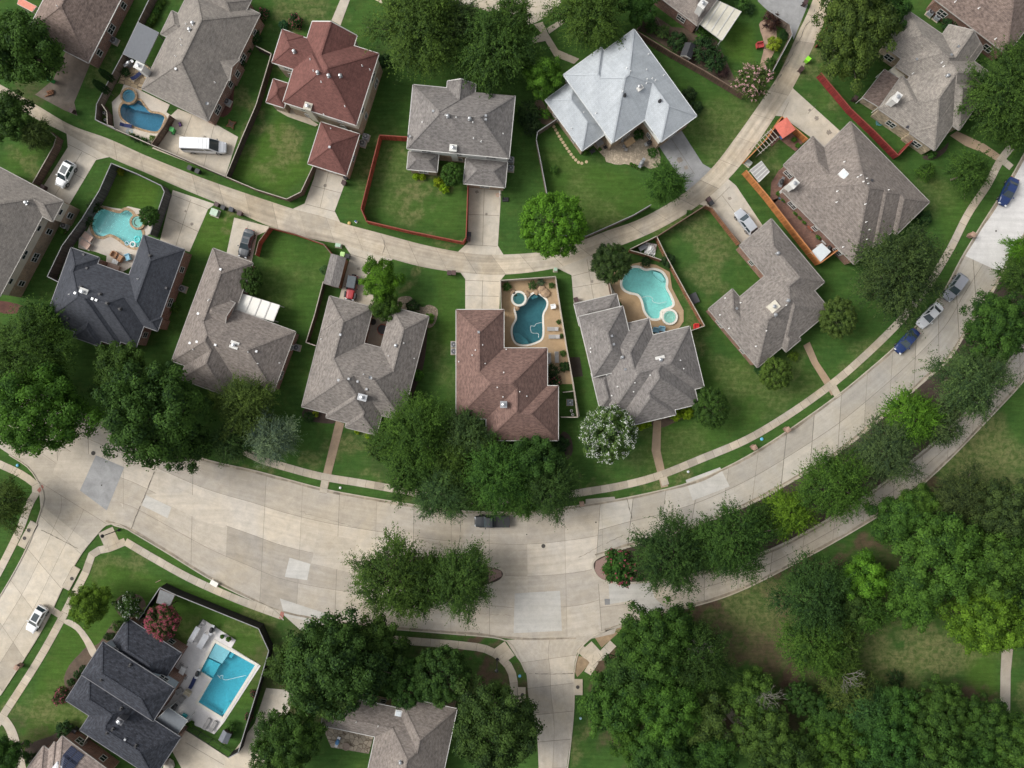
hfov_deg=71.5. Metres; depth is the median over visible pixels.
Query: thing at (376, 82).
window
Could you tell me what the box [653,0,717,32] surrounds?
house
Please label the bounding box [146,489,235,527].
road slab
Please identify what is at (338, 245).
utility box
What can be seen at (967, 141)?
footpath
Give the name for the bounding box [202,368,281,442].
tree
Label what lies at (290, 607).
road slab
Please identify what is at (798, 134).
fence
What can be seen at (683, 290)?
fence
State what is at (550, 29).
footpath
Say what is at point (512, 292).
boulder
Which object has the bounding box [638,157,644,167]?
barbecue grill
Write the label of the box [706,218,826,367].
house
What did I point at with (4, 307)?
planting bed
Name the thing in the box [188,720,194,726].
plant pot
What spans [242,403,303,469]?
tree
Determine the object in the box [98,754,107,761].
window
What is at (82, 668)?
shrub
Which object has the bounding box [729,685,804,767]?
tree
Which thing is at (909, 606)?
tree
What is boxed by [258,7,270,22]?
shrub
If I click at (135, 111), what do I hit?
swimming pool
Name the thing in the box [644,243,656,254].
tarpaulin heap
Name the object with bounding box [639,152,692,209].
tree
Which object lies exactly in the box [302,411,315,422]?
shrub
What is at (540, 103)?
planting bed
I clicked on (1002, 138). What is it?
tree
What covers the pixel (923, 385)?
median
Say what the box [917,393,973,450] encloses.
tree
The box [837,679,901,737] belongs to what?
tree
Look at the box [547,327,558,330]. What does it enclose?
sun lounger
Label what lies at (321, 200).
driveway
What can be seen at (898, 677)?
shrub
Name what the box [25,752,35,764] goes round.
shrub
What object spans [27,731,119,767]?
house
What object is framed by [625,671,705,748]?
tree
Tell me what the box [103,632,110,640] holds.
shrub
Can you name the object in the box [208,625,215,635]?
barbecue grill
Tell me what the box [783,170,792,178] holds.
window
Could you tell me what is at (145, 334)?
window
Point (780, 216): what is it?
fence
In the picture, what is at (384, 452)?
tree
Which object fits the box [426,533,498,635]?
tree
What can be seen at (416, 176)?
shrub
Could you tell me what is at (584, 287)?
driveway
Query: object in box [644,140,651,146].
barbecue grill
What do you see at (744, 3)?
shrub
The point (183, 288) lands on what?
air conditioner
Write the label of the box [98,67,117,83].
cypress tree
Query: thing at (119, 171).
shrub
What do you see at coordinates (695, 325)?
armchair
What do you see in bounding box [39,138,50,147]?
shrub
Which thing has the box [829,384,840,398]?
sidewalk
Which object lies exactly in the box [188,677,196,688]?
sun lounger
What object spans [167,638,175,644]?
window
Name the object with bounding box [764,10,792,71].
fence
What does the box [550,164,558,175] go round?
shrub
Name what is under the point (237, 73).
window
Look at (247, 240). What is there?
parked car
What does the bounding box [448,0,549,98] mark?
tree
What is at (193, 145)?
parked van
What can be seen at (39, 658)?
sidewalk
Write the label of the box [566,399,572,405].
air conditioner
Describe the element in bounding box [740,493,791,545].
tree
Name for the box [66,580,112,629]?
tree
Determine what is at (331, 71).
house
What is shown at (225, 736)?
shed
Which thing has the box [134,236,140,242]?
pool float
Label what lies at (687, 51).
shed
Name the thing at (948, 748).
tree
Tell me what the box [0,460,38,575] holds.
sidewalk
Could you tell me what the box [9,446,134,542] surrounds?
road slab
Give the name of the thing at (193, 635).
counter
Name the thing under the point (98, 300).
house
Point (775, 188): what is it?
patio
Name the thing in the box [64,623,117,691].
planting bed
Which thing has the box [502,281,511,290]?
shrub
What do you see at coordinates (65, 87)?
driveway
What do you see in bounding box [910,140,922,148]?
window
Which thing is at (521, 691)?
storm drain
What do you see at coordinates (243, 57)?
window
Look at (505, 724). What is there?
tree
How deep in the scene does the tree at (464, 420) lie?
110.92 m
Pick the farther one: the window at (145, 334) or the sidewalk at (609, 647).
the sidewalk at (609, 647)
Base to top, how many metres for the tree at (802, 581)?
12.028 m
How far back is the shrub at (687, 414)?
115.79 m
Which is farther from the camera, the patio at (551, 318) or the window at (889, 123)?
the patio at (551, 318)
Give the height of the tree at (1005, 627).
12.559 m
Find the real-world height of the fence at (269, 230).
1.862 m
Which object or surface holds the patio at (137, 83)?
on the ground
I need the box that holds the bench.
[755,41,763,48]
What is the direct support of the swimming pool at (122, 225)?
in the patio at (106, 246)
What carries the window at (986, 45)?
in the house at (990, 22)
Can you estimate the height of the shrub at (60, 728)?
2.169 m
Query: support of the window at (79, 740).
in the house at (70, 750)
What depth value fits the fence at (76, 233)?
115.58 m
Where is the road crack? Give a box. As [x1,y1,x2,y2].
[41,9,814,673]
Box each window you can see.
[17,280,25,286]
[21,250,28,259]
[30,253,40,262]
[45,228,52,234]
[66,212,74,219]
[74,736,86,745]
[95,48,102,57]
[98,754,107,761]
[107,23,115,35]
[120,0,126,10]
[142,332,148,337]
[158,674,169,681]
[166,298,173,307]
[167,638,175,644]
[214,104,221,115]
[227,80,233,88]
[234,69,240,78]
[240,52,246,63]
[374,77,378,89]
[676,14,685,23]
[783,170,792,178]
[787,201,796,209]
[810,225,818,231]
[832,248,842,255]
[883,53,894,62]
[885,120,896,128]
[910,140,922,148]
[936,8,947,17]
[983,43,991,52]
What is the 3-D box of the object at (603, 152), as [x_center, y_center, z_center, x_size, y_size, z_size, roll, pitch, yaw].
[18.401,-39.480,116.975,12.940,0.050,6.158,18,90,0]
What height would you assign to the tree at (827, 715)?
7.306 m
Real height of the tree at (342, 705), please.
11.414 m
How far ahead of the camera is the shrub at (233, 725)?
116.07 m
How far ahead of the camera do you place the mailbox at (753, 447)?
115.67 m
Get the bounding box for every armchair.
[109,250,118,258]
[116,254,124,262]
[124,253,131,260]
[175,687,183,694]
[177,695,185,703]
[183,689,191,696]
[652,327,659,332]
[658,326,665,331]
[693,323,698,328]
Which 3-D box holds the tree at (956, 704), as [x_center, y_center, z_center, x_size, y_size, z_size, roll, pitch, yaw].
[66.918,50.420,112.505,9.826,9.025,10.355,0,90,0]
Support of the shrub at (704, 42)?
on the planting bed at (689, 35)
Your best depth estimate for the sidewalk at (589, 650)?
116.93 m
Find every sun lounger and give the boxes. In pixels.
[79,238,92,250]
[81,231,95,243]
[119,122,131,128]
[130,72,141,81]
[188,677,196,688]
[202,718,211,729]
[208,720,217,732]
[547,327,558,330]
[548,335,559,338]
[548,353,550,363]
[555,351,558,362]
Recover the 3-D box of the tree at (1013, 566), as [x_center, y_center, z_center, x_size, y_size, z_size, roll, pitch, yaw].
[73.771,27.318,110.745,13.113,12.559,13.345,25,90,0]
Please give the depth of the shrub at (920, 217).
115.57 m
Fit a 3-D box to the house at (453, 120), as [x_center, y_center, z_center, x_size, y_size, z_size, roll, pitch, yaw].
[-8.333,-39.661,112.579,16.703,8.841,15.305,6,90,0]
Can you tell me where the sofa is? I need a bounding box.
[107,262,120,270]
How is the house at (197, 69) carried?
on the ground
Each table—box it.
[178,665,187,674]
[196,632,209,649]
[342,743,349,750]
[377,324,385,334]
[624,137,635,146]
[689,292,699,303]
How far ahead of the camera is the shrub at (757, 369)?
115.73 m
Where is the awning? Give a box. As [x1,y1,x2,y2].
[17,0,37,13]
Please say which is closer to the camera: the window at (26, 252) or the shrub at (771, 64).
the window at (26, 252)
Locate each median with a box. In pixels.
[374,555,504,590]
[591,237,1023,583]
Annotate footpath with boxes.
[2,717,25,767]
[64,620,95,656]
[319,421,343,488]
[332,0,349,24]
[532,22,578,63]
[547,20,562,33]
[652,420,667,487]
[719,704,743,733]
[803,342,832,395]
[950,131,999,159]
[1000,649,1012,712]
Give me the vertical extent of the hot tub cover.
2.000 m
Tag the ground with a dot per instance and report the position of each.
(710, 266)
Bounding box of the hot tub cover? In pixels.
[810,243,830,261]
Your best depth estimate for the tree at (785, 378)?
112.00 m
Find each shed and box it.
[218,727,232,743]
[323,254,347,288]
[680,42,695,60]
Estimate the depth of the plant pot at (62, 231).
116.17 m
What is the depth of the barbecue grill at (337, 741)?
116.10 m
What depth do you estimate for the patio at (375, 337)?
116.95 m
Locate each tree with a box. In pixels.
[0,7,67,86]
[0,87,35,142]
[0,292,84,403]
[0,360,104,457]
[0,472,33,539]
[0,734,32,767]
[14,115,56,152]
[15,300,62,339]
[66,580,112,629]
[87,339,155,397]
[89,357,215,471]
[92,78,113,95]
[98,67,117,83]
[137,206,159,226]
[155,414,219,473]
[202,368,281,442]
[207,419,254,468]
[239,265,263,294]
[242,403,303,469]
[248,704,327,767]
[248,737,312,767]
[261,639,316,694]
[279,602,401,725]
[283,647,358,721]
[338,521,443,629]
[351,0,469,84]
[357,612,413,669]
[358,255,407,303]
[360,385,453,476]
[362,436,383,463]
[368,292,402,321]
[371,428,403,468]
[378,439,439,512]
[382,655,430,712]
[397,544,465,624]
[407,456,471,524]
[412,643,472,709]
[413,432,475,493]
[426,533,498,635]
[427,0,483,53]
[440,162,463,186]
[441,405,501,466]
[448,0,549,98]
[449,672,546,767]
[454,474,501,516]
[455,435,544,524]
[468,430,515,475]
[486,0,540,47]
[501,478,545,521]
[509,433,565,488]
[518,190,589,259]
[519,54,563,100]
[521,450,587,531]
[531,0,629,55]
[574,667,642,738]
[589,242,632,285]
[601,637,655,704]
[607,720,643,763]
[614,593,702,683]
[616,0,659,27]
[622,500,710,604]
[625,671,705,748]
[626,717,696,767]
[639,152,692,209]
[660,609,745,692]
[680,681,734,747]
[682,733,738,767]
[687,490,793,593]
[687,519,724,577]
[691,386,730,430]
[721,663,780,723]
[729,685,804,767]
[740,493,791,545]
[743,726,824,767]
[754,546,855,645]
[758,356,792,390]
[758,483,823,546]
[772,605,853,685]
[782,680,818,717]
[789,432,879,532]
[798,711,869,767]
[805,691,854,741]
[811,0,902,96]
[816,617,868,666]
[816,665,883,714]
[817,295,858,339]
[818,643,865,686]
[834,587,872,625]
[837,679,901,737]
[838,547,891,601]
[840,407,930,492]
[842,595,898,636]
[845,217,959,342]
[848,701,922,767]
[863,491,926,553]
[872,0,912,34]
[872,684,921,726]
[877,382,950,450]
[883,569,953,634]
[888,508,1006,607]
[891,481,942,526]
[892,698,972,767]
[910,672,971,737]
[912,340,1023,428]
[914,161,935,183]
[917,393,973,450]
[925,454,998,528]
[935,579,1023,657]
[941,144,999,205]
[947,517,1023,601]
[948,736,1004,767]
[953,31,1023,151]
[953,692,1009,756]
[956,476,1023,548]
[958,288,1023,371]
[989,250,1023,297]
[990,705,1023,767]
[992,34,1023,73]
[993,117,1023,158]
[997,231,1023,265]
[1009,571,1023,620]
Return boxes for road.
[0,395,604,637]
[507,635,593,767]
[586,497,615,638]
[596,256,998,556]
[598,347,1023,630]
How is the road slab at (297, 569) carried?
on the road at (260, 538)
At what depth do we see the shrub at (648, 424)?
116.00 m
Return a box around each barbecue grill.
[123,59,133,67]
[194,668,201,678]
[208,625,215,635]
[334,737,340,747]
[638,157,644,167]
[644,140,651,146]
[778,176,784,186]
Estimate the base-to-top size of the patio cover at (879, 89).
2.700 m
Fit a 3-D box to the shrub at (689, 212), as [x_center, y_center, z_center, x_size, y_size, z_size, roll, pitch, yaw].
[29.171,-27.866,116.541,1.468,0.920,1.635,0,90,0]
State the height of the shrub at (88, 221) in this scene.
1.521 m
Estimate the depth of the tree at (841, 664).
111.35 m
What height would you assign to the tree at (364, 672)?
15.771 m
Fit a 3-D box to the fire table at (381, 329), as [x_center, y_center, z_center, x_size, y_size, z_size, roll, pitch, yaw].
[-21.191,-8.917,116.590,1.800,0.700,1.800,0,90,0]
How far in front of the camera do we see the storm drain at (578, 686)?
116.83 m
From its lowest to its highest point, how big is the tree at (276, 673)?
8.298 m
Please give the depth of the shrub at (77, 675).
116.31 m
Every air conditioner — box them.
[60,223,69,230]
[110,36,120,46]
[178,285,187,293]
[224,98,232,106]
[293,344,301,351]
[359,139,366,148]
[362,133,370,141]
[451,341,455,347]
[451,348,455,354]
[507,165,513,172]
[508,157,513,164]
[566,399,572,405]
[596,138,603,146]
[924,9,934,18]
[931,14,940,22]
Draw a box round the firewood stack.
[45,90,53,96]
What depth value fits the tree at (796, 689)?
112.06 m
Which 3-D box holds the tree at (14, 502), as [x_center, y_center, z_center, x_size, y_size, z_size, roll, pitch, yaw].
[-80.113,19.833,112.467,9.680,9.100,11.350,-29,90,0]
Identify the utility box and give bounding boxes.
[209,208,220,218]
[209,578,220,587]
[335,243,341,248]
[743,159,752,167]
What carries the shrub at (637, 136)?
on the ground
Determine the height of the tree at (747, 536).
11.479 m
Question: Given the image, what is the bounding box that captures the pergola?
[237,294,283,321]
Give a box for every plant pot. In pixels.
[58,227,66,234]
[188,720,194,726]
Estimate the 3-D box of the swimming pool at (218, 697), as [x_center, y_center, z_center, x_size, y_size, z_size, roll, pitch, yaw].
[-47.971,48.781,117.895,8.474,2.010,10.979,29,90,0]
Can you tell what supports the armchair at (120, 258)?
on the patio at (106, 246)
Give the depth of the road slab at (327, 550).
116.97 m
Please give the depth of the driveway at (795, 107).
116.98 m
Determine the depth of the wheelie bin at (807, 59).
115.94 m
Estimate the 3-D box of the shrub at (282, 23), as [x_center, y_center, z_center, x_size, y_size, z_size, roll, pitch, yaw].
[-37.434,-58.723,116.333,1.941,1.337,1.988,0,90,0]
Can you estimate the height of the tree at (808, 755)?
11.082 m
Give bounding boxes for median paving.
[489,568,501,581]
[595,556,606,579]
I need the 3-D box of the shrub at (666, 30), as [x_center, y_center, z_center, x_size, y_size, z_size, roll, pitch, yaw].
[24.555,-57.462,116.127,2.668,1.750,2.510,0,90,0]
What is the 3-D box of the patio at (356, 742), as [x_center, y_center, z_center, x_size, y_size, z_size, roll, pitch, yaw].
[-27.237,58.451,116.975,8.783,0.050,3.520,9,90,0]
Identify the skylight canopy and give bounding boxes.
[748,161,769,182]
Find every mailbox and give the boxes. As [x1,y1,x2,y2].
[13,662,23,670]
[750,444,757,449]
[783,426,790,432]
[966,231,976,238]
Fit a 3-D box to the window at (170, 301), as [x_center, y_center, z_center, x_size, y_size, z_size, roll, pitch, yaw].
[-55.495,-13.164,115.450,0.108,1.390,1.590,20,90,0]
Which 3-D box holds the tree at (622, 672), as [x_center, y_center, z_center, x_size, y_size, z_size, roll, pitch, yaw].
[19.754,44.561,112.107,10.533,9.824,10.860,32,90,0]
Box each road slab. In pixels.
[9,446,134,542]
[39,486,87,556]
[53,450,95,489]
[80,455,123,509]
[142,495,170,517]
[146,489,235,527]
[280,599,324,623]
[285,558,309,579]
[311,533,355,572]
[514,591,561,632]
[605,599,609,604]
[609,583,653,603]
[634,597,664,614]
[686,467,728,499]
[966,161,1023,270]
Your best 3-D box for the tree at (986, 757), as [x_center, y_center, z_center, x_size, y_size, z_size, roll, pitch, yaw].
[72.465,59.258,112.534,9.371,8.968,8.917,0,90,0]
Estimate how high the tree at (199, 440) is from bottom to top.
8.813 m
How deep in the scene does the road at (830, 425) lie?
116.98 m
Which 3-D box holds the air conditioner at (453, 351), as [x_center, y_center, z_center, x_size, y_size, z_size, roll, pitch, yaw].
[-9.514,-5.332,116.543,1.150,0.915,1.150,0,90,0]
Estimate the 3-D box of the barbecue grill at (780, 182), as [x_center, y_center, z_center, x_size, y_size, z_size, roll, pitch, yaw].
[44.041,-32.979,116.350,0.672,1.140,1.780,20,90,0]
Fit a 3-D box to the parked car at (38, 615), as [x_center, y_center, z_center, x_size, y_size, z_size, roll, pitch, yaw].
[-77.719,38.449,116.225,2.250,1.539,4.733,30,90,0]
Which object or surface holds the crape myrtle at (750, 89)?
on the ground
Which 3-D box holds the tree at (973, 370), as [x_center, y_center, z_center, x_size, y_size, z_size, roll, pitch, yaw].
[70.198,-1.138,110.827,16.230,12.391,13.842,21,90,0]
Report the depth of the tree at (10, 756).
112.05 m
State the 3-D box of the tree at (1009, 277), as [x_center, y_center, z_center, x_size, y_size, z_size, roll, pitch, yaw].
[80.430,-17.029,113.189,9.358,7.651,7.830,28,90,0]
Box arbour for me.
[749,129,778,156]
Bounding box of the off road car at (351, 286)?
[344,274,359,300]
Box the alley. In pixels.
[0,0,829,274]
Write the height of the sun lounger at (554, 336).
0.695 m
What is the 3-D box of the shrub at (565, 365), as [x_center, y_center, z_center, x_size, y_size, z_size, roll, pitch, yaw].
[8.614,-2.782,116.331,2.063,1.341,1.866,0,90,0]
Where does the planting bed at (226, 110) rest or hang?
on the ground
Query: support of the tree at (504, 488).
on the ground
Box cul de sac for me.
[461,0,560,23]
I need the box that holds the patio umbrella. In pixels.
[774,117,795,137]
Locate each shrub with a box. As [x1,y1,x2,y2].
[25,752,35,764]
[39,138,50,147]
[51,685,69,706]
[54,718,74,737]
[66,678,74,686]
[73,670,81,678]
[79,665,85,672]
[80,215,95,226]
[86,198,102,213]
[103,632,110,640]
[109,620,123,632]
[117,168,123,175]
[120,67,131,77]
[133,135,140,142]
[140,136,147,145]
[146,17,155,25]
[150,12,157,20]
[152,8,159,15]
[155,2,162,9]
[170,301,180,311]
[226,720,238,732]
[245,712,253,720]
[249,689,255,697]
[252,30,262,44]
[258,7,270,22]
[278,19,288,29]
[287,12,302,29]
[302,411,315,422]
[319,264,327,275]
[378,53,390,68]
[405,299,420,312]
[412,173,419,180]
[414,369,423,381]
[419,173,426,179]
[426,313,434,323]
[433,177,443,187]
[439,183,449,193]
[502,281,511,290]
[514,96,542,124]
[521,115,540,136]
[528,280,536,289]
[536,279,544,286]
[539,108,550,118]
[548,363,561,378]
[548,374,562,385]
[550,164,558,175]
[553,435,570,452]
[559,361,569,371]
[560,350,566,356]
[633,128,644,139]
[635,423,644,430]
[640,256,650,266]
[643,421,651,427]
[644,20,657,34]
[646,147,658,158]
[655,24,669,38]
[660,252,675,267]
[667,30,687,52]
[670,410,682,421]
[680,407,693,419]
[681,86,697,102]
[685,210,693,218]
[690,33,718,65]
[690,100,702,113]
[694,27,709,39]
[703,43,728,72]
[716,65,729,77]
[733,0,752,13]
[745,2,756,17]
[754,362,764,375]
[761,10,781,30]
[763,56,776,69]
[765,36,781,50]
[778,29,788,41]
[787,350,799,361]
[884,668,904,687]
[915,210,931,226]
[927,150,936,158]
[941,18,957,28]
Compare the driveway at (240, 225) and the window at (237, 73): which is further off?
the driveway at (240, 225)
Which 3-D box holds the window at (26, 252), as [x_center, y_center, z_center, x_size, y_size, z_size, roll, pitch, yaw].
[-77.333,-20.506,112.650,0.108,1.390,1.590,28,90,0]
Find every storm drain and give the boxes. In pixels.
[18,520,37,548]
[62,565,80,590]
[517,687,525,701]
[575,679,582,694]
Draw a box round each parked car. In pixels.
[26,604,48,633]
[55,160,76,188]
[237,228,255,258]
[734,208,757,235]
[894,328,920,353]
[916,302,943,328]
[942,272,968,301]
[996,176,1018,206]
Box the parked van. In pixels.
[179,137,226,154]
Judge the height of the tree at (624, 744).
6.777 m
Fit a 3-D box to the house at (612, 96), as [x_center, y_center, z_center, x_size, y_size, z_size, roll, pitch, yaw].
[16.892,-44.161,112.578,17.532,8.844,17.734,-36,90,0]
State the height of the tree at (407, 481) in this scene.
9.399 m
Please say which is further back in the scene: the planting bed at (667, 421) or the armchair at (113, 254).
the planting bed at (667, 421)
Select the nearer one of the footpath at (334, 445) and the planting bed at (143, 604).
the footpath at (334, 445)
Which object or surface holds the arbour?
on the ground
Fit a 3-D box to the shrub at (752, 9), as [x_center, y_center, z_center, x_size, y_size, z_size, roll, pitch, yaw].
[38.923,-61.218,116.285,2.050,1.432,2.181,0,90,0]
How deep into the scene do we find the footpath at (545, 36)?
116.96 m
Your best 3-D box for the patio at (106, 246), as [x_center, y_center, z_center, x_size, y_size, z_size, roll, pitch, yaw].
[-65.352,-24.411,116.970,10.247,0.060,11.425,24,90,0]
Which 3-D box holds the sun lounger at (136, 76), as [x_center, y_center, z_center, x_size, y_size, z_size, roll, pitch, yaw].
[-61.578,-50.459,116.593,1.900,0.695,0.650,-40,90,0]
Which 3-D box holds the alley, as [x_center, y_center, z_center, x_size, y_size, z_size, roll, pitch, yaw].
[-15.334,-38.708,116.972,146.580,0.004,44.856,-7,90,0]
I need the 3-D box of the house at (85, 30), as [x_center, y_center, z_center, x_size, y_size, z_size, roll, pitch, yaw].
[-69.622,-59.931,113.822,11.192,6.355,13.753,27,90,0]
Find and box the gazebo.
[156,589,176,605]
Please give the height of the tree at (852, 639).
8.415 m
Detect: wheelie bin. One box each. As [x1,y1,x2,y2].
[39,184,47,189]
[68,107,76,113]
[71,726,78,733]
[169,126,175,132]
[187,165,193,171]
[797,65,804,72]
[800,0,808,6]
[803,56,811,63]
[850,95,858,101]
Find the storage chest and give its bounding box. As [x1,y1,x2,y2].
[638,243,646,251]
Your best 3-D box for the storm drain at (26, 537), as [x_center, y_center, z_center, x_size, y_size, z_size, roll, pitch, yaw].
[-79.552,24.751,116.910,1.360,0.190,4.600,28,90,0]
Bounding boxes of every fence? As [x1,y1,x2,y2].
[32,131,63,185]
[47,164,118,281]
[95,0,156,130]
[101,104,117,129]
[111,163,171,237]
[116,129,227,178]
[138,583,272,757]
[151,115,174,146]
[185,726,231,757]
[226,46,272,179]
[226,166,316,201]
[255,227,331,256]
[305,281,325,345]
[360,135,468,244]
[500,276,577,417]
[536,119,650,238]
[562,391,579,415]
[628,236,704,330]
[629,250,661,261]
[636,10,743,98]
[657,205,739,245]
[742,116,807,163]
[742,170,837,265]
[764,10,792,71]
[816,72,912,158]
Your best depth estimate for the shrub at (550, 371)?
115.62 m
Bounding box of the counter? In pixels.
[187,625,201,643]
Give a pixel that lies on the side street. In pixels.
(44, 567)
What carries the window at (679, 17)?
in the house at (689, 15)
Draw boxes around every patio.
[78,206,151,271]
[112,85,173,142]
[118,62,149,90]
[162,620,260,733]
[277,109,317,125]
[325,728,372,753]
[366,315,386,346]
[501,278,571,383]
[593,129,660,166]
[605,133,659,168]
[611,262,683,332]
[768,128,802,150]
[770,171,788,202]
[775,198,826,250]
[859,96,876,110]
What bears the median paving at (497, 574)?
on the median at (497, 580)
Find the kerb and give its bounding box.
[0,153,1023,767]
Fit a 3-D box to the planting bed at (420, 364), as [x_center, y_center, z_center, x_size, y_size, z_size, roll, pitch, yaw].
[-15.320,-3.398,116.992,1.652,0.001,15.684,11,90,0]
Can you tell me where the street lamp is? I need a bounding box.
[100,528,120,537]
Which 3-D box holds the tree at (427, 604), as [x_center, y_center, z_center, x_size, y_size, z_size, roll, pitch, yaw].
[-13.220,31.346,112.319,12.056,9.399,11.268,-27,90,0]
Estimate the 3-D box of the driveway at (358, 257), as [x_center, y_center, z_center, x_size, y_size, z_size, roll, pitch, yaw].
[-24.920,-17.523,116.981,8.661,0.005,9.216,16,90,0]
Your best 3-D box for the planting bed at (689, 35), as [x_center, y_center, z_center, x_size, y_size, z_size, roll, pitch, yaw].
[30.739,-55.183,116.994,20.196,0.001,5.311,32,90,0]
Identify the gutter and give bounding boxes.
[106,520,575,639]
[595,233,1023,554]
[605,377,1023,629]
[685,345,1023,577]
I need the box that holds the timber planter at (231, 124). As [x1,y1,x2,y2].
[226,119,236,129]
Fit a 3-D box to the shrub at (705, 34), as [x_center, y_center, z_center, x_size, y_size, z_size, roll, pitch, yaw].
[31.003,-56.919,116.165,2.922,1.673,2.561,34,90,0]
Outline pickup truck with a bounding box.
[474,514,509,528]
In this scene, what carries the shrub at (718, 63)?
on the planting bed at (689, 35)
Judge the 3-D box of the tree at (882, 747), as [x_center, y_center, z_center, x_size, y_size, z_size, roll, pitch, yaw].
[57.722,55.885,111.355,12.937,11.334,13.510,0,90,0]
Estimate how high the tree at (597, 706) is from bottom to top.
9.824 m
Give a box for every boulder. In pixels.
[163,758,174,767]
[510,289,516,296]
[523,290,529,297]
[537,285,545,293]
[541,288,550,297]
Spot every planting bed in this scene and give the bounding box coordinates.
[0,301,21,313]
[25,723,71,760]
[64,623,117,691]
[115,594,145,618]
[220,87,234,116]
[302,408,335,423]
[397,296,437,327]
[408,329,426,402]
[534,100,554,124]
[560,431,572,458]
[569,357,582,376]
[575,655,588,676]
[595,627,620,647]
[640,16,740,91]
[651,410,683,426]
[759,20,776,67]
[922,142,948,159]
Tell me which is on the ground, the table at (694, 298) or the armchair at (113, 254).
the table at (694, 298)
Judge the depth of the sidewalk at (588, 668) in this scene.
116.93 m
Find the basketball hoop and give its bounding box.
[496,191,508,201]
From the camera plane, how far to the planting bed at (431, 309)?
116.99 m
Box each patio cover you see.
[123,22,164,68]
[156,700,194,733]
[695,0,741,46]
[855,69,898,112]
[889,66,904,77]
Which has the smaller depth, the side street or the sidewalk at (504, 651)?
the sidewalk at (504, 651)
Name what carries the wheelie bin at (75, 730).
on the ground
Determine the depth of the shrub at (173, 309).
116.19 m
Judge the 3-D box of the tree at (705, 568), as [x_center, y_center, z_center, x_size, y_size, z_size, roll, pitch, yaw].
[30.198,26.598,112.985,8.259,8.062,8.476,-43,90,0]
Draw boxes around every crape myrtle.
[110,591,145,622]
[143,602,182,642]
[577,402,638,466]
[600,546,644,588]
[730,60,775,106]
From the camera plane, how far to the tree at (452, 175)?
112.96 m
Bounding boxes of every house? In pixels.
[0,167,79,296]
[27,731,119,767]
[33,0,133,68]
[47,234,191,346]
[65,614,187,767]
[133,0,264,125]
[171,248,298,394]
[266,21,382,178]
[301,296,428,434]
[321,690,456,767]
[406,78,515,190]
[456,309,558,440]
[545,29,696,154]
[573,293,703,424]
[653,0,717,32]
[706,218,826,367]
[778,121,929,264]
[870,11,987,154]
[925,0,1023,60]
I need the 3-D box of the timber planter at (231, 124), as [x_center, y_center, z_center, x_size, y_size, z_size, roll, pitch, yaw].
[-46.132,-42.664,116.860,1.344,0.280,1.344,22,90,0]
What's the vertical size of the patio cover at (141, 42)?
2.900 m
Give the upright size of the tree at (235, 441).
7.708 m
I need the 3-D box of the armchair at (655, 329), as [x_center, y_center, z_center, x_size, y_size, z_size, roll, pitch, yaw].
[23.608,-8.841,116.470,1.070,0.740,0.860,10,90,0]
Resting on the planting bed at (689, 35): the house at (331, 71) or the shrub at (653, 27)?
the shrub at (653, 27)
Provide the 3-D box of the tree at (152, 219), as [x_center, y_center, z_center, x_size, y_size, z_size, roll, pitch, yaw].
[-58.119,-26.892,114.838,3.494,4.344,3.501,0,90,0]
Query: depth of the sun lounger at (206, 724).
116.58 m
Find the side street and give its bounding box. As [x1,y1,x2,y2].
[0,483,104,693]
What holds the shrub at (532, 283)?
on the ground
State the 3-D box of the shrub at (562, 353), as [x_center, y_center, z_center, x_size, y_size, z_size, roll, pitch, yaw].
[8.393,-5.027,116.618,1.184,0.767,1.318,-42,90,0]
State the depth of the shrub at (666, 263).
115.73 m
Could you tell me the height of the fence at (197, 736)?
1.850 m
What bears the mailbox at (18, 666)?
on the ground
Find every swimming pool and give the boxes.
[89,206,144,249]
[118,87,166,133]
[195,639,258,720]
[511,291,547,345]
[620,265,677,324]
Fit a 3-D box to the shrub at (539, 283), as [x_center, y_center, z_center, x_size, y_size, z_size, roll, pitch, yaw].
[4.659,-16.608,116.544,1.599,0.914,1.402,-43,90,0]
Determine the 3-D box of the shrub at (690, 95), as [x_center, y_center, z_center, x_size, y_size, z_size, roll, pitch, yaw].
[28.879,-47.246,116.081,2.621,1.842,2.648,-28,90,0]
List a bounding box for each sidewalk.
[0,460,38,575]
[0,538,124,725]
[47,604,62,618]
[98,527,118,548]
[123,538,281,618]
[244,145,1013,503]
[320,479,328,493]
[394,636,517,698]
[494,641,514,662]
[577,641,615,661]
[580,641,603,665]
[584,662,597,674]
[660,476,668,485]
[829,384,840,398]
[999,156,1012,169]
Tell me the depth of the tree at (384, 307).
112.63 m
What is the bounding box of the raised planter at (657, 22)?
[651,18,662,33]
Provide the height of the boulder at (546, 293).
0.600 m
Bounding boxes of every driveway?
[35,52,89,114]
[44,134,107,203]
[152,109,237,175]
[160,190,212,251]
[172,688,290,767]
[227,218,272,261]
[284,615,322,628]
[293,169,345,221]
[339,245,391,304]
[458,188,502,254]
[461,273,503,308]
[558,256,614,302]
[659,131,710,190]
[700,179,761,242]
[758,0,807,38]
[776,88,839,145]
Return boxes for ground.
[0,0,1023,767]
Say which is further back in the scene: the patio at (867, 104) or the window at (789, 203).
the patio at (867, 104)
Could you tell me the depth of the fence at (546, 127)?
115.46 m
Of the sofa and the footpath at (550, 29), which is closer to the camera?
the sofa
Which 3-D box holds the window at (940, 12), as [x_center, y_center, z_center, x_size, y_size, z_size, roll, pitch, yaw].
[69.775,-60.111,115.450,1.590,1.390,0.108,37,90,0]
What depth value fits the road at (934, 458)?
116.97 m

